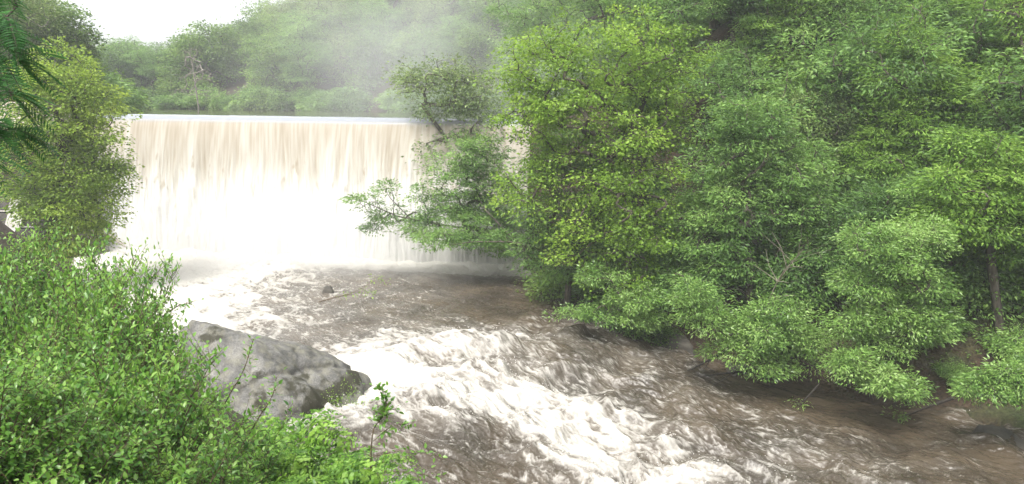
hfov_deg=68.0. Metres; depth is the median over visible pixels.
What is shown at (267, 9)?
hillside tree
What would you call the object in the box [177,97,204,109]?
shore bush
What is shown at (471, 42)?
hillside tree
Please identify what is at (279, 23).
hillside tree
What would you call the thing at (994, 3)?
bank bush
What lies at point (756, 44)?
bank bush
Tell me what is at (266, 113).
reservoir water
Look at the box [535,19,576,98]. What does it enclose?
bank tree
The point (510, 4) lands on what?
hillside tree
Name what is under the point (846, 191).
bank bush
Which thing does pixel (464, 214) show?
overhanging acacia
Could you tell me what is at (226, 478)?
leafy shrub
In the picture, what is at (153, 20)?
sky
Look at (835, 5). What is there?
bank tree
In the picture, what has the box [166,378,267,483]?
leafy shrub
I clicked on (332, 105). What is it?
shore bush
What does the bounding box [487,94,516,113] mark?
shore bush
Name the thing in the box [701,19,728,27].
bank bush
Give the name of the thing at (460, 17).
hillside tree
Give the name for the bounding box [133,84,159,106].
shore bush
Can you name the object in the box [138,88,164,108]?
shore bush
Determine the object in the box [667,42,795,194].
bank tree
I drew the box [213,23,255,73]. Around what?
hillside tree
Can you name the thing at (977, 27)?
bank tree
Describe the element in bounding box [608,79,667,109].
bank bush
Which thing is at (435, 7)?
hillside tree
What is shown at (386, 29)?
hillside tree
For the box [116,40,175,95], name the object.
hillside tree
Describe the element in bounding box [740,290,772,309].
bank bush
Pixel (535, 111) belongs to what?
alder tree
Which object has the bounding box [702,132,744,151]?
bank bush
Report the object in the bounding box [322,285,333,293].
stone
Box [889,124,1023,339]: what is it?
acacia tree
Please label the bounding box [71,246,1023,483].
river water
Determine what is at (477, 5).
hillside tree
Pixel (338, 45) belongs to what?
hillside tree
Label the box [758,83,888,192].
acacia tree
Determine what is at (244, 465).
leafy shrub
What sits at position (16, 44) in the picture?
mimosa tree
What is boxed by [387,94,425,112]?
shore bush
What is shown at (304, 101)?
shore bush
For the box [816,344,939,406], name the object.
waterside shrub
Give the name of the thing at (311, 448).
fern
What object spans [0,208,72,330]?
leafy shrub
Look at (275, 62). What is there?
hillside tree
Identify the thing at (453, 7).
hillside tree
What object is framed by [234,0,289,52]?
hillside tree
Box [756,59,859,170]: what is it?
bank tree
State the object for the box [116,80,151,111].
shore bush
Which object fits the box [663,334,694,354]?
stone
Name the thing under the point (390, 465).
fern
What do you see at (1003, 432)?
stone
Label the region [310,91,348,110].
shore bush
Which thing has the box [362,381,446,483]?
sapling
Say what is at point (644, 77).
bank bush
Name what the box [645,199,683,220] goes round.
bank bush
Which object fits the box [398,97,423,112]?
shore bush
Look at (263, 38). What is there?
hillside tree
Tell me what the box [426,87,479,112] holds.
shore bush
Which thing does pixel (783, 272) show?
bare branch
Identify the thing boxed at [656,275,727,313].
bank bush
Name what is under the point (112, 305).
leafy shrub
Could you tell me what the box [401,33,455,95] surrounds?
hillside tree
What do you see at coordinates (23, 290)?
leafy shrub
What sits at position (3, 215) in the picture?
fish ladder
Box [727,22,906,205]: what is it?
bank tree
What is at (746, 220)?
bank bush
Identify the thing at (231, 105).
shore bush
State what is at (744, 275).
bank bush
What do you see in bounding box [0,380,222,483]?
leafy shrub
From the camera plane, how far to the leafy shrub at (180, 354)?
9.06 m
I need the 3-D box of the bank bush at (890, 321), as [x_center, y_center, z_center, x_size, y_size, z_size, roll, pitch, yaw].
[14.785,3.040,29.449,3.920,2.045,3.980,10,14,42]
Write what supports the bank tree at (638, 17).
on the ground at (982, 412)
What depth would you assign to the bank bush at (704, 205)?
36.67 m
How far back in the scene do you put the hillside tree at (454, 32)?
90.83 m
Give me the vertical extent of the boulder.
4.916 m
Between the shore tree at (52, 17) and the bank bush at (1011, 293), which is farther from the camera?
the shore tree at (52, 17)
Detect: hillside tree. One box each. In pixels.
[7,0,98,69]
[95,43,118,73]
[96,38,148,87]
[97,34,152,80]
[98,47,135,85]
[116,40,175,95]
[116,60,161,93]
[139,41,167,86]
[150,45,192,94]
[151,34,215,96]
[166,16,246,91]
[169,28,227,86]
[194,43,223,80]
[212,25,257,73]
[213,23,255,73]
[215,17,266,68]
[222,27,265,76]
[233,22,296,81]
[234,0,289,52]
[241,41,296,92]
[250,9,284,47]
[257,0,291,47]
[268,8,342,85]
[271,8,317,70]
[273,7,311,56]
[277,39,337,105]
[279,0,304,12]
[279,0,317,19]
[285,0,348,53]
[306,4,359,68]
[319,30,361,84]
[333,0,370,39]
[339,0,378,43]
[347,0,403,63]
[352,0,417,27]
[358,0,403,28]
[361,2,413,69]
[381,27,421,81]
[384,21,453,90]
[397,0,442,35]
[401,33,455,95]
[404,0,458,22]
[405,0,455,39]
[425,14,485,74]
[429,12,479,68]
[432,0,475,27]
[451,22,498,78]
[456,0,486,34]
[459,0,515,58]
[464,0,511,45]
[482,10,539,89]
[494,0,519,57]
[504,12,563,107]
[536,0,585,18]
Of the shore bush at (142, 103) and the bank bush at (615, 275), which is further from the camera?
the shore bush at (142, 103)
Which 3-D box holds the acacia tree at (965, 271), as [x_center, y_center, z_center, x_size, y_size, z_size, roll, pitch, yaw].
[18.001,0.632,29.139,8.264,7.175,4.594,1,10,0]
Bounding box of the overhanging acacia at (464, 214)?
[337,129,555,279]
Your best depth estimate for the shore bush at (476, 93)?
80.66 m
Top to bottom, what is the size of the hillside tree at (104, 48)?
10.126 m
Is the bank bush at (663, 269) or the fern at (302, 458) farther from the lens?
the bank bush at (663, 269)
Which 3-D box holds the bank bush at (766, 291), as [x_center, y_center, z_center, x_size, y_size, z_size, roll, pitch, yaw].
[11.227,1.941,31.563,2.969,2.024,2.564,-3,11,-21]
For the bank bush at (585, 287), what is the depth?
35.52 m
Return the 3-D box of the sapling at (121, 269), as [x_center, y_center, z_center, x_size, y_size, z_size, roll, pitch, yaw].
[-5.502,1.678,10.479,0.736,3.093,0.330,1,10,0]
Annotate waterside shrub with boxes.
[542,259,678,333]
[659,271,879,382]
[805,210,977,366]
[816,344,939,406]
[946,342,1023,410]
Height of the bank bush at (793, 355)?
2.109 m
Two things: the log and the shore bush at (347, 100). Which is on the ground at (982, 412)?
the shore bush at (347, 100)
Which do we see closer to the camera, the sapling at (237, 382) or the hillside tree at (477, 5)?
the sapling at (237, 382)
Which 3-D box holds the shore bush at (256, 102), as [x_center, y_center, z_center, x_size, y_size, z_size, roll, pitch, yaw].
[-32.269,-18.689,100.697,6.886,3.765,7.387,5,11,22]
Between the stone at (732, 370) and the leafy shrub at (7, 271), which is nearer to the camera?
the leafy shrub at (7, 271)
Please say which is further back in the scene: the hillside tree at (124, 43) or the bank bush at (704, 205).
the hillside tree at (124, 43)
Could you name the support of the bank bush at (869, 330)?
on the ground at (982, 412)
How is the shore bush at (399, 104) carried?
on the ground at (982, 412)
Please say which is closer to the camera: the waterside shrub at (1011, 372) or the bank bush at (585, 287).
the waterside shrub at (1011, 372)
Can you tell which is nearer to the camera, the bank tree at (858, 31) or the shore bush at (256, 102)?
the bank tree at (858, 31)
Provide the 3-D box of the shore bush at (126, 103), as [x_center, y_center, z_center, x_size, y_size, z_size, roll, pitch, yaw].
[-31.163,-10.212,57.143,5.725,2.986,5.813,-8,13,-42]
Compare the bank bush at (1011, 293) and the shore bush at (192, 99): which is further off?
the shore bush at (192, 99)
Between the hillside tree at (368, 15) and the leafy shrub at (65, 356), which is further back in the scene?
the hillside tree at (368, 15)
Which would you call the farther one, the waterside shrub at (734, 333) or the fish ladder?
the fish ladder
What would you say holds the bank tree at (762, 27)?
on the ground at (982, 412)
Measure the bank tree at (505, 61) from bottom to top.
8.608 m
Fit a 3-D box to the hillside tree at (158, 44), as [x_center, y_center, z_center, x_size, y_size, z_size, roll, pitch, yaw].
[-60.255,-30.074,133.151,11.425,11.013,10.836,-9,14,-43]
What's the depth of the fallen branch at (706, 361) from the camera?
29.07 m
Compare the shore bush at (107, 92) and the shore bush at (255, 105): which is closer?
the shore bush at (107, 92)
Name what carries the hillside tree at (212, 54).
on the ground at (982, 412)
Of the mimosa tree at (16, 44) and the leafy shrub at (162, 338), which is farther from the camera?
the leafy shrub at (162, 338)
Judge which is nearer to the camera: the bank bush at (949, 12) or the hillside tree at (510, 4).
the bank bush at (949, 12)
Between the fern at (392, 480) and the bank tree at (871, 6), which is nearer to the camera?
the fern at (392, 480)
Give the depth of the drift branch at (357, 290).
35.74 m
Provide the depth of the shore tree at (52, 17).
59.10 m
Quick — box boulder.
[174,320,371,426]
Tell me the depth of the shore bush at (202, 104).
104.19 m
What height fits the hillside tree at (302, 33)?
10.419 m
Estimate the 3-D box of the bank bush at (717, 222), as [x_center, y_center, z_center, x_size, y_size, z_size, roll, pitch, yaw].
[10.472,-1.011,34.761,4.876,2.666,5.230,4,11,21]
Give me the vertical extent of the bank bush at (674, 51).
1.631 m
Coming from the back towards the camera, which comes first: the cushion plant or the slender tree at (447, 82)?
the slender tree at (447, 82)
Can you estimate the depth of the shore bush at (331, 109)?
92.33 m
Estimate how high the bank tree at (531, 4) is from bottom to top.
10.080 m
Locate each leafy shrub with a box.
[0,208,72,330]
[0,220,121,441]
[0,232,49,378]
[0,287,183,465]
[0,290,117,460]
[0,328,126,483]
[0,352,169,483]
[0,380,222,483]
[1,237,182,406]
[2,222,120,350]
[4,224,149,372]
[20,315,240,482]
[37,289,221,434]
[39,223,189,365]
[48,376,265,483]
[57,283,203,407]
[62,324,238,449]
[94,411,281,483]
[116,415,320,483]
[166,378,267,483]
[188,396,303,483]
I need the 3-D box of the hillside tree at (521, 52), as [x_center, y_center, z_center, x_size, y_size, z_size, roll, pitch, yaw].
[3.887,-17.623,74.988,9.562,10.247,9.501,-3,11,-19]
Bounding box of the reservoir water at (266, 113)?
[103,109,544,118]
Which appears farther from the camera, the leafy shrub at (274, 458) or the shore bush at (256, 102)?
the shore bush at (256, 102)
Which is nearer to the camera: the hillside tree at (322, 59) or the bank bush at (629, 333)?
the bank bush at (629, 333)
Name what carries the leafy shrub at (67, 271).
on the ground at (982, 412)
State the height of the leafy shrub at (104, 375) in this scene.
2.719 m
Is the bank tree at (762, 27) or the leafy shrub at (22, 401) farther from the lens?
the bank tree at (762, 27)
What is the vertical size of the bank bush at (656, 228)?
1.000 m
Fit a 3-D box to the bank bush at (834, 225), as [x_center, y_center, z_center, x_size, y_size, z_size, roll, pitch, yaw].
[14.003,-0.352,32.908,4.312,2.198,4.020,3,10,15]
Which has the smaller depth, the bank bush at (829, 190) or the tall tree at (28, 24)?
the bank bush at (829, 190)
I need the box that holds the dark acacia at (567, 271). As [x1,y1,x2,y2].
[500,97,692,308]
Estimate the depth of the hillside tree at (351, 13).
109.54 m
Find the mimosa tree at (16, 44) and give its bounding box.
[0,0,67,198]
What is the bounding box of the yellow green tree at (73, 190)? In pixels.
[0,35,144,266]
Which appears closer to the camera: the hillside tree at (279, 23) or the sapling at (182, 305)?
the sapling at (182, 305)
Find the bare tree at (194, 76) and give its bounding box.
[167,46,220,109]
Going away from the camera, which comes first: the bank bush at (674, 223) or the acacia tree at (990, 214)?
the acacia tree at (990, 214)
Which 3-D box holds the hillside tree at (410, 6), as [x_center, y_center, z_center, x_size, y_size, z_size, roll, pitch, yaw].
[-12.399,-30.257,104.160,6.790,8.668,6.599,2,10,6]
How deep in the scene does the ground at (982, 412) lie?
32.20 m
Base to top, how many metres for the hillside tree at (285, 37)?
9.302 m
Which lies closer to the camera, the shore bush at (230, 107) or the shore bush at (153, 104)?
the shore bush at (230, 107)
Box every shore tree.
[3,0,81,65]
[77,37,107,73]
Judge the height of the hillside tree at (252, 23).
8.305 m
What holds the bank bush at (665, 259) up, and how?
on the ground at (982, 412)
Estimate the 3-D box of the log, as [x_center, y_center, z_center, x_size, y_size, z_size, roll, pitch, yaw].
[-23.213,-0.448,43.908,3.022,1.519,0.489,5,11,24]
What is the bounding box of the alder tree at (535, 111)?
[472,1,733,332]
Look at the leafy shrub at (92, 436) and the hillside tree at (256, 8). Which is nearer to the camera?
the leafy shrub at (92, 436)
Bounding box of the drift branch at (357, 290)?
[318,273,390,301]
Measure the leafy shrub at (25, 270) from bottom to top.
3.740 m
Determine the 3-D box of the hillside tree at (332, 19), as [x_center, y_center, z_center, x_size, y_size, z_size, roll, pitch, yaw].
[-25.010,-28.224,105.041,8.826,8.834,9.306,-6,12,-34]
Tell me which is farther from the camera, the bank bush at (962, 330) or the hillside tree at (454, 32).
the hillside tree at (454, 32)
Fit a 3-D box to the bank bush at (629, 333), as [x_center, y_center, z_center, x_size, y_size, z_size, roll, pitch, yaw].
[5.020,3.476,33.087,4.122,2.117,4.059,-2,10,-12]
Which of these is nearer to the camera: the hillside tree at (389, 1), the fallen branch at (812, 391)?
the fallen branch at (812, 391)
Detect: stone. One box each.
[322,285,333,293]
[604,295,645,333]
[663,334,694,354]
[726,364,750,376]
[972,424,1023,449]
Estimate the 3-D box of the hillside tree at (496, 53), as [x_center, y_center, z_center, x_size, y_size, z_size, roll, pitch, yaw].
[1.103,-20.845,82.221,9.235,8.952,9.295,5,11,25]
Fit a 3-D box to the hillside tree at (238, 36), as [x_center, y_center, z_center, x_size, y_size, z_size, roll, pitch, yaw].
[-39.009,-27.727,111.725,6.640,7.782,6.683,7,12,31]
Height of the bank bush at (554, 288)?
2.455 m
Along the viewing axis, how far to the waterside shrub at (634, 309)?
29.96 m
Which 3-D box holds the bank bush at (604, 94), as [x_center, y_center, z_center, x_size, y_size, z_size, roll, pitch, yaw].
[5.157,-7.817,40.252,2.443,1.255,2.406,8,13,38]
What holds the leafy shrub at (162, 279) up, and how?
on the ground at (982, 412)
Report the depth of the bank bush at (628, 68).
39.64 m
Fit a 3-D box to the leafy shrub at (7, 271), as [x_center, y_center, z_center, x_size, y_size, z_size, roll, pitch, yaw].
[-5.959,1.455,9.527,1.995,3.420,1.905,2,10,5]
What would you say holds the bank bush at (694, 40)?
on the ground at (982, 412)
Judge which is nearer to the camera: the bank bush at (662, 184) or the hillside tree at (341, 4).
the bank bush at (662, 184)
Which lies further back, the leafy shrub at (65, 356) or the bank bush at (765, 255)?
the bank bush at (765, 255)
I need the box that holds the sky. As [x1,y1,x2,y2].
[53,0,306,75]
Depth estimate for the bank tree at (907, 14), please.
34.15 m
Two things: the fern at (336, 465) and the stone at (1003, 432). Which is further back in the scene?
the stone at (1003, 432)
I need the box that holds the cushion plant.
[323,372,371,408]
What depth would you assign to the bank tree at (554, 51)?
68.94 m
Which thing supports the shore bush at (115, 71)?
on the ground at (982, 412)
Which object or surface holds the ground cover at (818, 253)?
on the ground at (982, 412)
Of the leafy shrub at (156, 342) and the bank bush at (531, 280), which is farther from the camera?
the bank bush at (531, 280)
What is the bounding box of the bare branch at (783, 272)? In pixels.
[752,218,831,316]
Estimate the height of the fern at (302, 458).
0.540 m
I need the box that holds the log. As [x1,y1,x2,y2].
[103,228,126,249]
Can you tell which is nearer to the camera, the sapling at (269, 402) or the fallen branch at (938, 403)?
the sapling at (269, 402)
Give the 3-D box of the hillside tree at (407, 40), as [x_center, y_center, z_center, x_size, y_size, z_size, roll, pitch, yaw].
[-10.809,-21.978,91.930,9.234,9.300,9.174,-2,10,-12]
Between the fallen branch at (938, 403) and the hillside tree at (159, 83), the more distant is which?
the hillside tree at (159, 83)
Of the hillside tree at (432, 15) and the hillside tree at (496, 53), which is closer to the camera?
the hillside tree at (496, 53)
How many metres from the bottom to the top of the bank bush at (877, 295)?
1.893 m
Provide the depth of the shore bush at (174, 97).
108.08 m
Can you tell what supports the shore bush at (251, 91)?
on the ground at (982, 412)
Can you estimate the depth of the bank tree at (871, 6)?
34.77 m
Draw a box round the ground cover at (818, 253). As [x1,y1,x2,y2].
[531,18,1023,375]
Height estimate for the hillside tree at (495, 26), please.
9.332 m
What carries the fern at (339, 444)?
on the ground at (982, 412)
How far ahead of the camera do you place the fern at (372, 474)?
8.78 m
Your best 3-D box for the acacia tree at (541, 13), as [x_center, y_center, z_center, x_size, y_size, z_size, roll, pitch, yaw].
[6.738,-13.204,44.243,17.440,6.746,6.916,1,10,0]
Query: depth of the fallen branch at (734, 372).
28.60 m
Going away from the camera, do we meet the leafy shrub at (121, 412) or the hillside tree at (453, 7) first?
the leafy shrub at (121, 412)
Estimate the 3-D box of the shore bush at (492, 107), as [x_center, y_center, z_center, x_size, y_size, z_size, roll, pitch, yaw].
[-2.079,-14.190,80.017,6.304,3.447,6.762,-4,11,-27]
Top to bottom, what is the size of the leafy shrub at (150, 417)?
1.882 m
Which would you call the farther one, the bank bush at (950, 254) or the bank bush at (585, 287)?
the bank bush at (585, 287)
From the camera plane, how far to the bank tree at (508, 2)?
87.79 m
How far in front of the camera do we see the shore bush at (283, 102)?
97.59 m
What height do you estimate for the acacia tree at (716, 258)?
9.883 m
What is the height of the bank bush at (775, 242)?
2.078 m
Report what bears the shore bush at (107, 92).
on the ground at (982, 412)
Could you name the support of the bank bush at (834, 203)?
on the ground at (982, 412)
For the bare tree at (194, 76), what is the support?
on the ground at (982, 412)
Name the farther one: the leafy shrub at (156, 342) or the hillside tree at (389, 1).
the hillside tree at (389, 1)
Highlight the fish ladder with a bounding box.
[0,197,55,241]
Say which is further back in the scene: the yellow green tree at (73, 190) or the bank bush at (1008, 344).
the yellow green tree at (73, 190)
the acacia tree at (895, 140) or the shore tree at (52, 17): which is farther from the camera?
the shore tree at (52, 17)
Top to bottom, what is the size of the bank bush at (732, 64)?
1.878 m
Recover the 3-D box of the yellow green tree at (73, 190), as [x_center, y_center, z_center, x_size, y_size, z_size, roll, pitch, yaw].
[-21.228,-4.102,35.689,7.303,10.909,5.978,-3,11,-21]
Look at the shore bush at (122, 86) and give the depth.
61.95 m
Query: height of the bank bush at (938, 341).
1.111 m
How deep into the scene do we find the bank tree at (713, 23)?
38.66 m
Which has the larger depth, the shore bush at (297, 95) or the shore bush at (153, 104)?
the shore bush at (153, 104)
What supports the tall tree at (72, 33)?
on the ground at (982, 412)
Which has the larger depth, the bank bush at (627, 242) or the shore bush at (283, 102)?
the shore bush at (283, 102)
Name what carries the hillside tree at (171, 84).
on the ground at (982, 412)
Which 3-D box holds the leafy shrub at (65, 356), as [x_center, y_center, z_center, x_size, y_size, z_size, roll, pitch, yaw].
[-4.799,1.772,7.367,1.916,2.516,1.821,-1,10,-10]
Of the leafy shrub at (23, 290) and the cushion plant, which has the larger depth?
the cushion plant
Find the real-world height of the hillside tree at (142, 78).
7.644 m
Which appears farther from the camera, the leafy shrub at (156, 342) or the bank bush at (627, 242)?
the bank bush at (627, 242)
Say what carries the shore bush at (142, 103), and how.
on the ground at (982, 412)
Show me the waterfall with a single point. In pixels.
(259, 185)
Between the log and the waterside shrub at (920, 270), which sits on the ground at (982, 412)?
the waterside shrub at (920, 270)
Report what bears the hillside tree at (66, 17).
on the ground at (982, 412)
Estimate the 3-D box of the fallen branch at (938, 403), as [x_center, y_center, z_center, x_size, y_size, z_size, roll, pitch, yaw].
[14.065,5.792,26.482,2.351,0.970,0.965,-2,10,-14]
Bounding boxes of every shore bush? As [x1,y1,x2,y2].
[71,88,137,111]
[80,81,125,106]
[92,65,151,110]
[96,66,145,103]
[96,73,141,108]
[97,78,145,111]
[99,71,148,106]
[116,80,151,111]
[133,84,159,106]
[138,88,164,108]
[147,97,174,108]
[150,93,189,108]
[159,90,185,108]
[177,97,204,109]
[182,83,228,107]
[184,83,226,109]
[209,95,238,109]
[222,98,241,109]
[224,101,249,109]
[228,80,282,110]
[228,85,284,109]
[239,90,275,110]
[259,84,300,110]
[267,91,293,110]
[290,88,328,105]
[294,93,313,110]
[295,97,309,110]
[296,90,338,111]
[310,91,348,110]
[313,83,368,111]
[316,86,377,111]
[316,98,357,111]
[323,103,340,111]
[339,91,372,111]
[373,87,415,111]
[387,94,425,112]
[390,93,430,112]
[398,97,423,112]
[417,93,456,112]
[420,87,474,112]
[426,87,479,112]
[444,80,503,112]
[467,91,514,113]
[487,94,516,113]
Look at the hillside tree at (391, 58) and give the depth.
96.05 m
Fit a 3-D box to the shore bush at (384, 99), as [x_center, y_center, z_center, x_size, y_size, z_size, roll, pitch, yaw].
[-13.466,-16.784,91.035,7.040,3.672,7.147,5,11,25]
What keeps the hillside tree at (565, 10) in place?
on the ground at (982, 412)
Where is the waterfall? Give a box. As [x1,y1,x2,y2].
[94,114,530,264]
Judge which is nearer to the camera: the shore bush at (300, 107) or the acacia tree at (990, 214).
the acacia tree at (990, 214)
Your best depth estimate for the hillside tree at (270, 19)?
112.95 m
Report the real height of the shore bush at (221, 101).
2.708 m
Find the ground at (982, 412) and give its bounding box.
[0,0,1023,483]
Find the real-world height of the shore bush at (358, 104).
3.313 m
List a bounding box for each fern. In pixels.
[198,464,336,483]
[207,407,346,482]
[209,446,335,483]
[220,423,304,472]
[271,457,369,483]
[276,426,379,477]
[307,453,419,483]
[316,451,418,483]
[387,475,426,483]
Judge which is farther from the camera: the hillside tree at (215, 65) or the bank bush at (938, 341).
the hillside tree at (215, 65)
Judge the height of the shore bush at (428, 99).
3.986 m
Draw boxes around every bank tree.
[486,21,534,100]
[490,0,523,48]
[507,30,563,107]
[516,0,548,16]
[526,5,584,95]
[534,14,594,98]
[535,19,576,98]
[552,11,625,89]
[568,0,641,79]
[610,1,671,61]
[616,0,692,58]
[635,0,792,38]
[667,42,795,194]
[679,0,788,72]
[727,0,842,81]
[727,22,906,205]
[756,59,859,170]
[765,0,897,84]
[796,0,1009,205]
[841,0,971,110]
[846,0,943,37]
[849,0,1023,162]
[874,0,1010,41]
[908,46,1023,196]
[934,0,1023,158]
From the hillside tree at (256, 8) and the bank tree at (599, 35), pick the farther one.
the hillside tree at (256, 8)
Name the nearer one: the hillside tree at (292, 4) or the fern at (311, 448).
the fern at (311, 448)
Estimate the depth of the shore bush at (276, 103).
98.51 m
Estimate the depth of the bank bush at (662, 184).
38.81 m
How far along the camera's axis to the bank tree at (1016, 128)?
30.88 m
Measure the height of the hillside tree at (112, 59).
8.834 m
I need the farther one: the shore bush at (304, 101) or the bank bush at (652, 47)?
the shore bush at (304, 101)
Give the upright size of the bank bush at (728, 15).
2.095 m
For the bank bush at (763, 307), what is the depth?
30.88 m
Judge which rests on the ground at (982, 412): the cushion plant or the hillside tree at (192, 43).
the hillside tree at (192, 43)
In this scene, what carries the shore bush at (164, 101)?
on the ground at (982, 412)
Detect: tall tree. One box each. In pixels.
[0,0,68,91]
[0,0,115,104]
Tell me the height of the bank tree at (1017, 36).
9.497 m
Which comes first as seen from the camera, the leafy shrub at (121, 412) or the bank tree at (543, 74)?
the leafy shrub at (121, 412)
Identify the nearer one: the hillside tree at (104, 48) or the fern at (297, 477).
the fern at (297, 477)
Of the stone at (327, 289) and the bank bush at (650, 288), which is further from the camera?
the stone at (327, 289)
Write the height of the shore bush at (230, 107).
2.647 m
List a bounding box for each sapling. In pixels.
[107,253,128,324]
[145,298,203,365]
[210,335,260,459]
[233,367,286,469]
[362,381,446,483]
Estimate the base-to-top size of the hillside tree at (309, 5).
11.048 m
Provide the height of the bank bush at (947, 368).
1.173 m
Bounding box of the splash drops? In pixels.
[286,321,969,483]
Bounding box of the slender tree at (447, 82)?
[381,50,507,166]
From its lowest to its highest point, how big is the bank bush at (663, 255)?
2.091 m
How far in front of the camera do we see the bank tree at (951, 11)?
34.05 m
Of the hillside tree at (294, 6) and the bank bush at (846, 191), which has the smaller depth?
the bank bush at (846, 191)
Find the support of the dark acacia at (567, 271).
on the ground at (982, 412)
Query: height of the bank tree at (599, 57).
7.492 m
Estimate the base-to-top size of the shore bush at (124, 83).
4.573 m
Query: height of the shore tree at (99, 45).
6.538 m
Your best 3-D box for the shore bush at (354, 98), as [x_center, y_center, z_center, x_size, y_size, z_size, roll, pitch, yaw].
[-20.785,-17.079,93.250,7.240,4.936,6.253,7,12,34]
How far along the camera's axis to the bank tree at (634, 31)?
49.94 m
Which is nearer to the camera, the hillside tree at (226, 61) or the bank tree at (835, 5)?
the bank tree at (835, 5)
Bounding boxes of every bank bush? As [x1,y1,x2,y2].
[514,265,564,291]
[514,267,579,303]
[571,281,602,296]
[589,84,626,101]
[590,297,662,341]
[603,267,629,283]
[606,191,684,230]
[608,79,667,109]
[610,59,669,82]
[613,232,649,251]
[615,62,662,84]
[627,38,681,64]
[630,271,668,303]
[631,231,717,283]
[633,179,676,198]
[635,240,699,276]
[638,254,710,287]
[640,326,686,349]
[644,223,683,239]
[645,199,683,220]
[652,38,697,65]
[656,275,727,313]
[666,26,712,46]
[672,193,701,211]
[688,195,788,243]
[690,197,718,215]
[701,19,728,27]
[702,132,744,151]
[703,5,751,22]
[704,33,768,70]
[708,47,751,74]
[714,198,792,238]
[717,252,770,287]
[726,289,821,327]
[729,312,829,360]
[738,237,795,266]
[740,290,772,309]
[742,267,794,304]
[752,223,817,255]
[778,169,848,203]
[796,193,854,219]
[798,183,857,205]
[803,214,877,254]
[843,297,947,343]
[846,275,904,306]
[847,322,891,339]
[853,258,955,302]
[882,304,977,346]
[889,331,944,348]
[918,0,971,26]
[931,245,975,267]
[931,357,977,387]
[938,0,1003,17]
[950,257,1023,316]
[973,316,1023,363]
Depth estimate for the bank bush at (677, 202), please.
37.29 m
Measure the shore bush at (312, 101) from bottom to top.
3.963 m
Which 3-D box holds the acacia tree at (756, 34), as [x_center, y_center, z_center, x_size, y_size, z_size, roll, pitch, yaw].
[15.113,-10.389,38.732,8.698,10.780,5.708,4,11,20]
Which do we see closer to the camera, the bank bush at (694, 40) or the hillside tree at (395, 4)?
the bank bush at (694, 40)
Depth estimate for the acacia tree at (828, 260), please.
29.48 m
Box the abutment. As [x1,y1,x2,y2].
[0,102,91,148]
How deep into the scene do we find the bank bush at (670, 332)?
31.74 m
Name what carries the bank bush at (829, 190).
on the ground at (982, 412)
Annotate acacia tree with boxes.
[480,0,704,71]
[629,87,849,310]
[724,0,845,80]
[746,179,933,318]
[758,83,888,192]
[825,13,1007,198]
[878,166,1023,320]
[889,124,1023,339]
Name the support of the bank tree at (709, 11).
on the ground at (982, 412)
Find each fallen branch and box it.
[682,349,728,375]
[697,361,818,383]
[784,383,819,410]
[880,397,953,423]
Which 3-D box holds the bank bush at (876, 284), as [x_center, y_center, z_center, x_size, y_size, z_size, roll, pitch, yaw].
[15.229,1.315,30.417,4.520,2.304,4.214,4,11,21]
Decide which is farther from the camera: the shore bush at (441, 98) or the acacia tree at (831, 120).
the shore bush at (441, 98)
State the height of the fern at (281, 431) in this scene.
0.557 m
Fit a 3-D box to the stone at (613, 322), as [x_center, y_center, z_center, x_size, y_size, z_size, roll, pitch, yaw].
[4.894,3.386,33.202,2.281,1.890,1.456,1,10,0]
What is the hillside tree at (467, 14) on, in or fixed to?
on the ground at (982, 412)
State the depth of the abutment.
45.29 m
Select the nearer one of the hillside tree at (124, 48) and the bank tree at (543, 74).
the bank tree at (543, 74)
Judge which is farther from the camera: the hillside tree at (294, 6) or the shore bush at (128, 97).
the hillside tree at (294, 6)
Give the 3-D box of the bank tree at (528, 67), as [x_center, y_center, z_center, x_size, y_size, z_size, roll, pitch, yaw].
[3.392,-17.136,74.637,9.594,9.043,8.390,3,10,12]

